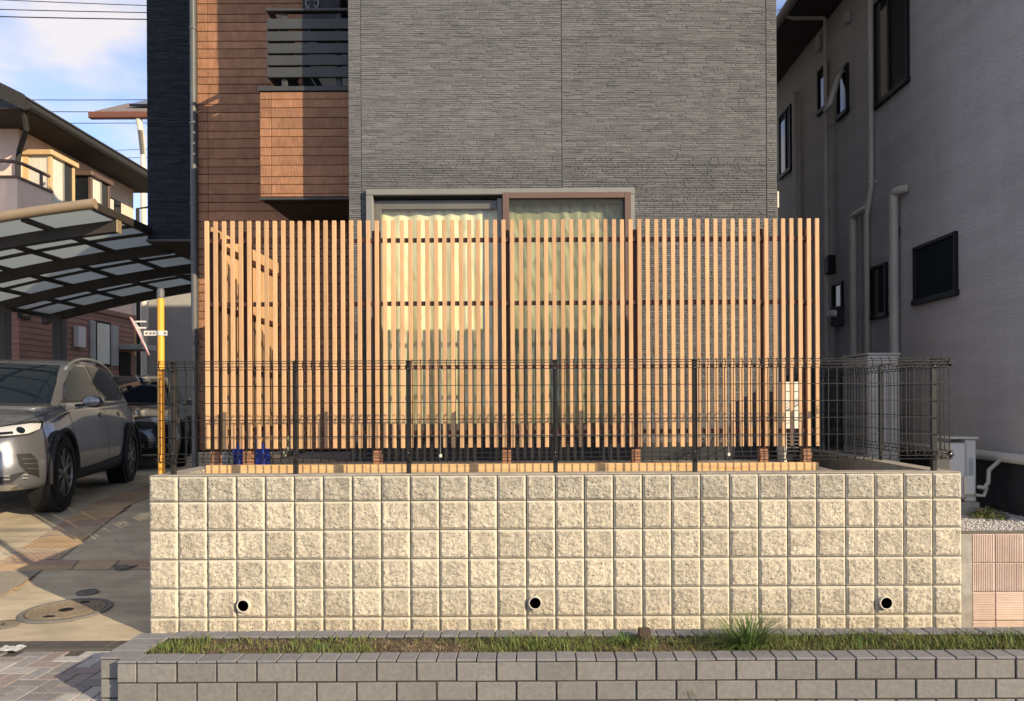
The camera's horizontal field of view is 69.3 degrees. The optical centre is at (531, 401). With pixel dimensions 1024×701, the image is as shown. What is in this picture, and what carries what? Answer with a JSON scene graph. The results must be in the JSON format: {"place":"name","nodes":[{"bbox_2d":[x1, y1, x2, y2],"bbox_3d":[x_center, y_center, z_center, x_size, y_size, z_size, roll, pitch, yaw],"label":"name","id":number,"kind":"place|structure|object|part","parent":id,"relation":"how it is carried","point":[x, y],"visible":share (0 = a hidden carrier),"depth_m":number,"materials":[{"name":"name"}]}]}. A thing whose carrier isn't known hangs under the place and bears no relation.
{"place":"outdoors","nodes":[
{"label":"outdoors","id":0,"kind":"place"},
{"bbox_2d":[0,641,109,700],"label":"pavement","id":1,"kind":"structure","parent":0,"point":[50,676],"depth_m":4.36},
{"bbox_2d":[0,645,25,650],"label":"plastic wrapper","id":2,"kind":"object","parent":1,"relation":"on","point":[11,648],"visible":1,"depth_m":4.80,"materials":[{"name":"white plastic"}]},
{"bbox_2d":[0,641,126,651],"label":"kerb","id":3,"kind":"structure","parent":1,"relation":"on","point":[54,646],"depth_m":4.89,"materials":[{"name":"concrete"}]},
{"bbox_2d":[100,627,1023,700],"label":"brick planter","id":4,"kind":"object","parent":1,"relation":"on","point":[131,670],"visible":0.91,"depth_m":3.89,"materials":[{"name":"grey brick"}]},
{"bbox_2d":[149,635,1023,655],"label":"soil","id":5,"kind":"structure","parent":4,"relation":"in","point":[377,643],"depth_m":4.16,"materials":[{"name":"brown soil"}]},
{"bbox_2d":[145,627,1023,655],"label":"grass","id":6,"kind":"structure","parent":5,"relation":"on","point":[911,637],"depth_m":4.14,"materials":[{"name":"green plant"}]},
{"bbox_2d":[598,629,651,651],"bbox_3d":[0.524,1.346,4.204,0.378,0.084,0.335,0,0,0],"label":"grass tuft","id":7,"kind":"object","parent":5,"relation":"on","point":[624,641],"visible":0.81,"depth_m":4.22,"materials":[{"name":"green plant"}]},
{"bbox_2d":[638,627,650,642],"bbox_3d":[0.641,1.350,4.218,0.068,0.115,0.065,0,0,0],"label":"wooden stump","id":8,"kind":"object","parent":5,"relation":"on","point":[643,631],"visible":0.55,"depth_m":4.20,"materials":[{"name":"brown wood"}]},
{"bbox_2d":[686,604,811,654],"bbox_3d":[1.195,1.260,4.106,0.724,0.251,0.656,0,0,0],"label":"grass tuft","id":9,"kind":"object","parent":5,"relation":"on","point":[750,638],"visible":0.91,"depth_m":4.09,"materials":[{"name":"green plant"}]},
{"bbox_2d":[51,111,93,111],"bbox_3d":[-18.568,-11.874,30.000,24.000,0.286,0.030,0,0,0],"label":"overhead wire","id":10,"kind":"object","parent":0,"point":[72,111],"visible":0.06,"depth_m":29.99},
{"bbox_2d":[0,9,145,12],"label":"overhead wire","id":11,"kind":"object","parent":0,"point":[72,11],"visible":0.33,"depth_m":25.99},
{"bbox_2d":[0,16,146,19],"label":"overhead wire","id":12,"kind":"object","parent":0,"point":[73,18],"visible":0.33,"depth_m":25.99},
{"bbox_2d":[7,0,146,5],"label":"overhead wire","id":13,"kind":"object","parent":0,"point":[74,2],"visible":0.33,"depth_m":25.99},
{"bbox_2d":[32,99,146,99],"bbox_3d":[-18.568,-12.340,30.000,24.001,0.245,0.030,0,0,0],"label":"overhead wire","id":14,"kind":"object","parent":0,"point":[124,99],"visible":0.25,"depth_m":29.99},
{"bbox_2d":[0,452,271,640],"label":"driveway","id":15,"kind":"structure","parent":0,"point":[94,533],"depth_m":6.99,"materials":[{"name":"concrete"}]},
{"bbox_2d":[0,619,19,628],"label":"inspection cover","id":16,"kind":"object","parent":15,"relation":"on","point":[4,624],"visible":1,"depth_m":5.34,"materials":[{"name":"metal"}]},
{"bbox_2d":[16,598,113,623],"bbox_3d":[-3.571,1.595,5.675,0.630,0.023,0.630,0,0,0],"label":"manhole cover","id":17,"kind":"object","parent":15,"relation":"on","point":[65,610],"visible":1,"depth_m":5.65,"materials":[{"name":"metal"}]},
{"bbox_2d":[0,358,140,512],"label":"parked car","id":18,"kind":"object","parent":15,"relation":"on","point":[65,425],"visible":1,"depth_m":8.65,"materials":[{"name":"silver metal"}]},
{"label":"front side window","id":19,"kind":"part","parent":18,"relation":"part of","materials":[{"name":"grey glass"}]},
{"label":"rear side window","id":20,"kind":"part","parent":18,"relation":"part of","materials":[{"name":"grey glass"}]},
{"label":"quarter window","id":21,"kind":"part","parent":18,"relation":"part of","materials":[{"name":"grey glass"}]},
{"bbox_2d":[0,83,155,374],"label":"peach house","id":22,"kind":"structure","parent":15,"relation":"on","point":[47,156],"depth_m":13.70,"materials":[{"name":"paint"}]},
{"bbox_2d":[17,313,30,319],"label":"window","id":23,"kind":"structure","parent":22,"relation":"in","point":[19,315],"depth_m":13.05,"materials":[{"name":"glass"}]},
{"bbox_2d":[22,149,78,203],"bbox_3d":[-8.744,-3.936,13.450,0.549,1.040,0.800,0,0,0],"label":"bay window","id":24,"kind":"structure","parent":22,"relation":"in","point":[61,169],"depth_m":13.21,"materials":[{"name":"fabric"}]},
{"bbox_2d":[88,320,95,364],"bbox_3d":[-8.983,-1.210,15.123,0.066,0.910,0.192,0,0,0],"label":"shutter","id":25,"kind":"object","parent":22,"relation":"in","point":[92,324],"depth_m":15.08,"materials":[{"name":"grey metal"}]},
{"bbox_2d":[75,171,113,207],"bbox_3d":[-8.745,-4.066,14.625,0.549,0.780,0.750,0,0,0],"label":"bay window","id":26,"kind":"structure","parent":22,"relation":"in","point":[88,184],"depth_m":14.35,"materials":[{"name":"brown glass"}]},
{"bbox_2d":[94,320,110,366],"bbox_3d":[-8.983,-1.215,15.464,0.066,0.936,0.546,0,0,0],"label":"window","id":27,"kind":"structure","parent":22,"relation":"in","point":[103,329],"depth_m":15.46,"materials":[{"name":"glass"}]},
{"bbox_2d":[111,325,118,365],"bbox_3d":[-8.983,-1.209,15.896,0.066,0.868,0.288,0,0,0],"label":"shutter","id":28,"kind":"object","parent":22,"relation":"in","point":[114,329],"depth_m":15.88,"materials":[{"name":"grey metal"}]},
{"bbox_2d":[110,197,120,212],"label":"window","id":29,"kind":"structure","parent":22,"relation":"in","point":[115,204],"depth_m":15.97,"materials":[{"name":"glass"}]},
{"bbox_2d":[119,352,130,373],"bbox_3d":[-8.978,0.126,16.340,0.017,2.437,0.450,0,0,0],"label":"entrance door","id":30,"kind":"structure","parent":22,"relation":"in","point":[124,358],"depth_m":16.30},
{"bbox_2d":[75,589,98,595],"bbox_3d":[-3.704,1.586,6.161,0.170,0.014,0.170,0,0,0],"label":"inspection cover","id":31,"kind":"object","parent":15,"relation":"on","point":[86,592],"visible":1,"depth_m":6.15,"materials":[{"name":"grey metal"}]},
{"bbox_2d":[0,198,190,359],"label":"carport","id":32,"kind":"object","parent":15,"relation":"on","point":[61,263],"visible":0.84,"depth_m":10.16,"materials":[{"name":"brown metal"}]},
{"bbox_2d":[114,564,137,568],"bbox_3d":[-3.710,1.498,6.769,0.200,0.015,0.200,0,0,0],"label":"inspection cover","id":33,"kind":"object","parent":15,"relation":"on","point":[123,566],"visible":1,"depth_m":6.73,"materials":[{"name":"grey metal"}]},
{"bbox_2d":[88,100,191,416],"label":"grey house","id":34,"kind":"structure","parent":15,"relation":"on","point":[177,326],"depth_m":20.00,"materials":[{"name":"grey paint"}]},
{"bbox_2d":[134,301,148,374],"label":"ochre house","id":35,"kind":"structure","parent":15,"relation":"on","point":[135,368],"depth_m":24.05,"materials":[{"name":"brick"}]},
{"bbox_2d":[112,374,191,466],"bbox_3d":[-7.863,0.334,14.681,2.359,1.793,4.708,0,0,-23],"label":"parked car","id":36,"kind":"object","parent":15,"relation":"on","point":[139,392],"visible":0.39,"depth_m":13.67,"materials":[{"name":"black paint"}]},
{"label":"front side window","id":37,"kind":"part","parent":36,"relation":"part of","materials":[{"name":"grey glass"}]},
{"bbox_2d":[0,0,785,224],"label":"sky","id":38,"kind":"structure","parent":0,"point":[59,64],"materials":[{"name":"blue"}]},
{"label":"ground","id":39,"kind":"structure","parent":0,"visible":0},
{"bbox_2d":[149,448,960,633],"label":"retaining wall","id":40,"kind":"structure","parent":39,"relation":"on","point":[857,542],"depth_m":5.09,"materials":[{"name":"concrete"}]},
{"bbox_2d":[144,288,166,473],"bbox_3d":[-2.670,-0.139,5.265,0.167,1.334,0.053,0,0,0],"label":"sign pole","id":41,"kind":"object","parent":40,"relation":"on","point":[160,333],"visible":0.93,"depth_m":5.25,"materials":[{"name":"yellow metal"}]},
{"bbox_2d":[129,317,149,355],"bbox_3d":[-2.793,-0.461,5.300,0.109,0.266,0.284,0,0,-17],"label":"road sign","id":42,"kind":"object","parent":41,"relation":"attached to","point":[136,326],"visible":1,"depth_m":5.27,"materials":[{"name":"white metal"}]},
{"bbox_2d":[154,357,953,474],"bbox_3d":[0.156,0.111,5.164,5.545,0.826,0.076,0,0,0],"label":"fence","id":43,"kind":"object","parent":40,"relation":"on","point":[172,437],"visible":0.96,"depth_m":5.15,"materials":[{"name":"black metal"}]},
{"bbox_2d":[786,357,953,459],"bbox_3d":[2.918,0.098,6.779,0.061,0.826,3.274,0,0,0],"label":"fence","id":44,"kind":"object","parent":40,"relation":"on","point":[882,413],"visible":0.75,"depth_m":6.15,"materials":[{"name":"black metal"}]},
{"bbox_2d":[960,507,1023,530],"bbox_3d":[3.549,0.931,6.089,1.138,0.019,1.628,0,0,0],"label":"gravel","id":45,"kind":"structure","parent":39,"relation":"on","point":[988,526],"depth_m":5.68,"materials":[{"name":"white gravel"}]},
{"bbox_2d":[812,363,842,451],"bbox_3d":[3.692,0.230,9.100,0.530,1.392,0.616,0,0,0],"label":"storage cabinet","id":46,"kind":"object","parent":45,"relation":"on","point":[832,366],"visible":0.19,"depth_m":8.79,"materials":[{"name":"grey metal"}]},
{"bbox_2d":[812,370,842,452],"bbox_3d":[3.342,0.240,8.215,0.411,1.176,0.430,0,0,0],"label":"shelf rack","id":47,"kind":"object","parent":45,"relation":"on","point":[823,447],"visible":0.28,"depth_m":8.00,"materials":[{"name":"black metal"}]},
{"bbox_2d":[841,353,900,461],"bbox_3d":[3.475,0.222,7.600,0.336,1.412,0.616,0,0,0],"label":"storage shed","id":48,"kind":"object","parent":45,"relation":"on","point":[850,448],"visible":0.48,"depth_m":7.30,"materials":[{"name":"white metal"}]},
{"bbox_2d":[776,0,1023,516],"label":"stucco house","id":49,"kind":"structure","parent":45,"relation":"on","point":[900,147],"depth_m":7.53,"materials":[{"name":"grey paint"}]},
{"bbox_2d":[778,104,791,179],"bbox_3d":[3.918,-4.006,11.433,0.065,1.000,0.548,0,0,0],"label":"window","id":50,"kind":"structure","parent":49,"relation":"in","point":[785,119],"depth_m":11.39,"materials":[{"name":"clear glass"}]},
{"bbox_2d":[816,65,823,116],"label":"window","id":51,"kind":"structure","parent":49,"relation":"in","point":[820,103],"depth_m":10.05,"materials":[{"name":"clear glass"}]},
{"bbox_2d":[823,63,849,121],"bbox_3d":[3.837,-3.901,9.330,0.227,0.610,0.351,0,0,0],"label":"window","id":52,"kind":"structure","parent":49,"relation":"in","point":[839,89],"depth_m":9.31,"materials":[{"name":"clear glass"}]},
{"bbox_2d":[831,281,844,322],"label":"window","id":53,"kind":"structure","parent":49,"relation":"in","point":[837,289],"depth_m":9.50,"materials":[{"name":"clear glass"}]},
{"bbox_2d":[869,262,888,319],"bbox_3d":[3.931,-1.251,8.410,0.065,0.603,0.465,0,0,0],"label":"window","id":54,"kind":"structure","parent":49,"relation":"in","point":[878,273],"depth_m":8.37,"materials":[{"name":"clear glass"}]},
{"bbox_2d":[873,0,910,110],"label":"window","id":55,"kind":"structure","parent":49,"relation":"in","point":[891,18],"depth_m":8.09,"materials":[{"name":"black glass"}]},
{"bbox_2d":[911,231,959,305],"bbox_3d":[3.931,-1.285,7.223,0.065,0.595,0.792,0,0,0],"label":"window","id":56,"kind":"structure","parent":49,"relation":"in","point":[935,263],"depth_m":7.19,"materials":[{"name":"black glass"}]},
{"bbox_2d":[937,436,1001,514],"bbox_3d":[3.661,0.616,6.202,0.484,0.652,0.337,0,0,0],"label":"outdoor unit","id":57,"kind":"object","parent":45,"relation":"on","point":[963,460],"visible":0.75,"depth_m":6.10,"materials":[{"name":"white metal"}]},
{"bbox_2d":[966,505,1009,520],"bbox_3d":[3.667,0.896,5.949,0.313,0.133,0.268,0,0,0],"label":"shrub","id":58,"kind":"object","parent":45,"relation":"on","point":[982,513],"visible":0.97,"depth_m":5.93,"materials":[{"name":"green plant"}]},
{"bbox_2d":[961,530,1023,627],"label":"ribbed block wall","id":59,"kind":"structure","parent":39,"relation":"on","point":[992,578],"depth_m":5.12,"materials":[{"name":"concrete"}]},
{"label":"garden ground","id":60,"kind":"structure","parent":0,"visible":0},
{"bbox_2d":[271,451,831,471],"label":"terrace slab","id":61,"kind":"structure","parent":60,"relation":"on","point":[458,462],"depth_m":6.75,"materials":[{"name":"concrete"}]},
{"bbox_2d":[222,451,233,464],"bbox_3d":[-2.518,0.490,6.104,0.120,0.176,0.130,0,0,0],"label":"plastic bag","id":62,"kind":"object","parent":61,"relation":"on","point":[225,454],"visible":0.47,"depth_m":6.07,"materials":[{"name":"grey plastic"}]},
{"bbox_2d":[232,436,242,464],"bbox_3d":[-2.461,0.418,6.200,0.107,0.278,0.107,0,0,0],"label":"plastic bucket","id":63,"kind":"object","parent":61,"relation":"on","point":[235,454],"visible":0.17,"depth_m":6.16,"materials":[{"name":"blue plastic"}]},
{"bbox_2d":[210,227,287,457],"bbox_3d":[-2.505,-0.416,6.655,0.110,1.952,1.550,0,0,0],"label":"slat screen","id":64,"kind":"object","parent":61,"relation":"on","point":[254,310],"visible":0.23,"depth_m":6.78,"materials":[{"name":"brown wood"}]},
{"bbox_2d":[254,435,270,464],"bbox_3d":[-2.262,0.417,6.200,0.144,0.278,0.144,0,0,0],"label":"plastic bucket","id":65,"kind":"object","parent":61,"relation":"on","point":[259,455],"visible":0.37,"depth_m":6.15,"materials":[{"name":"blue plastic"}]},
{"bbox_2d":[282,435,290,457],"bbox_3d":[-2.111,0.374,6.375,0.044,0.199,0.160,0,0,0],"label":"garden hose","id":66,"kind":"object","parent":61,"relation":"on","point":[287,447],"visible":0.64,"depth_m":6.35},
{"bbox_2d":[146,0,778,467],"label":"dark house","id":67,"kind":"structure","parent":61,"relation":"on","point":[280,112],"depth_m":6.87,"materials":[{"name":"brick"}]},
{"bbox_2d":[302,0,345,30],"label":"air conditioner","id":68,"kind":"object","parent":67,"relation":"on","point":[323,3],"visible":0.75,"depth_m":7.93,"materials":[{"name":"white metal"}]},
{"bbox_2d":[303,4,348,85],"bbox_3d":[-2.134,-3.283,8.264,0.840,2.312,0.028,0,0,0],"label":"balcony door","id":69,"kind":"structure","parent":67,"relation":"in","point":[306,81],"depth_m":8.26,"materials":[{"name":"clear glass"}]},
{"bbox_2d":[382,210,497,423],"bbox_3d":[-0.880,-0.871,6.978,1.233,2.232,0.038,0,0,0],"label":"curtain","id":70,"kind":"object","parent":67,"relation":"hanging from","point":[431,216],"visible":0.31,"depth_m":6.98,"materials":[{"name":"beige fabric"}]},
{"bbox_2d":[365,187,634,437],"bbox_3d":[-0.287,-0.824,6.878,2.517,2.292,0.145,0,0,0],"label":"window","id":71,"kind":"structure","parent":67,"relation":"in","point":[499,199],"depth_m":6.84,"materials":[{"name":"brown metal"}]},
{"bbox_2d":[509,204,620,422],"bbox_3d":[0.319,-0.877,6.970,1.211,2.232,0.037,0,0,0],"label":"curtain","id":72,"kind":"object","parent":67,"relation":"hanging from","point":[575,213],"visible":0.29,"depth_m":6.97,"materials":[{"name":"beige fabric"}]},
{"bbox_2d":[204,218,819,464],"bbox_3d":[-0.153,-0.439,5.830,4.809,1.974,0.101,0,0,0],"label":"slat screen","id":73,"kind":"object","parent":61,"relation":"on","point":[245,241],"visible":0.92,"depth_m":5.78,"materials":[{"name":"brown wood"}]},
{"bbox_2d":[206,462,818,472],"bbox_3d":[-0.150,0.525,5.690,4.690,0.101,0.060,0,0,0],"label":"brick edging","id":74,"kind":"object","parent":61,"relation":"on","point":[527,467],"visible":0.6,"depth_m":5.66,"materials":[{"name":"brick"}]},
{"bbox_2d":[777,382,800,461],"bbox_3d":[2.324,0.278,6.649,0.184,0.911,0.202,0,0,0],"label":"outdoor unit","id":75,"kind":"object","parent":61,"relation":"on","point":[781,455],"visible":0.4,"depth_m":6.57,"materials":[{"name":"white metal"}]}
]}

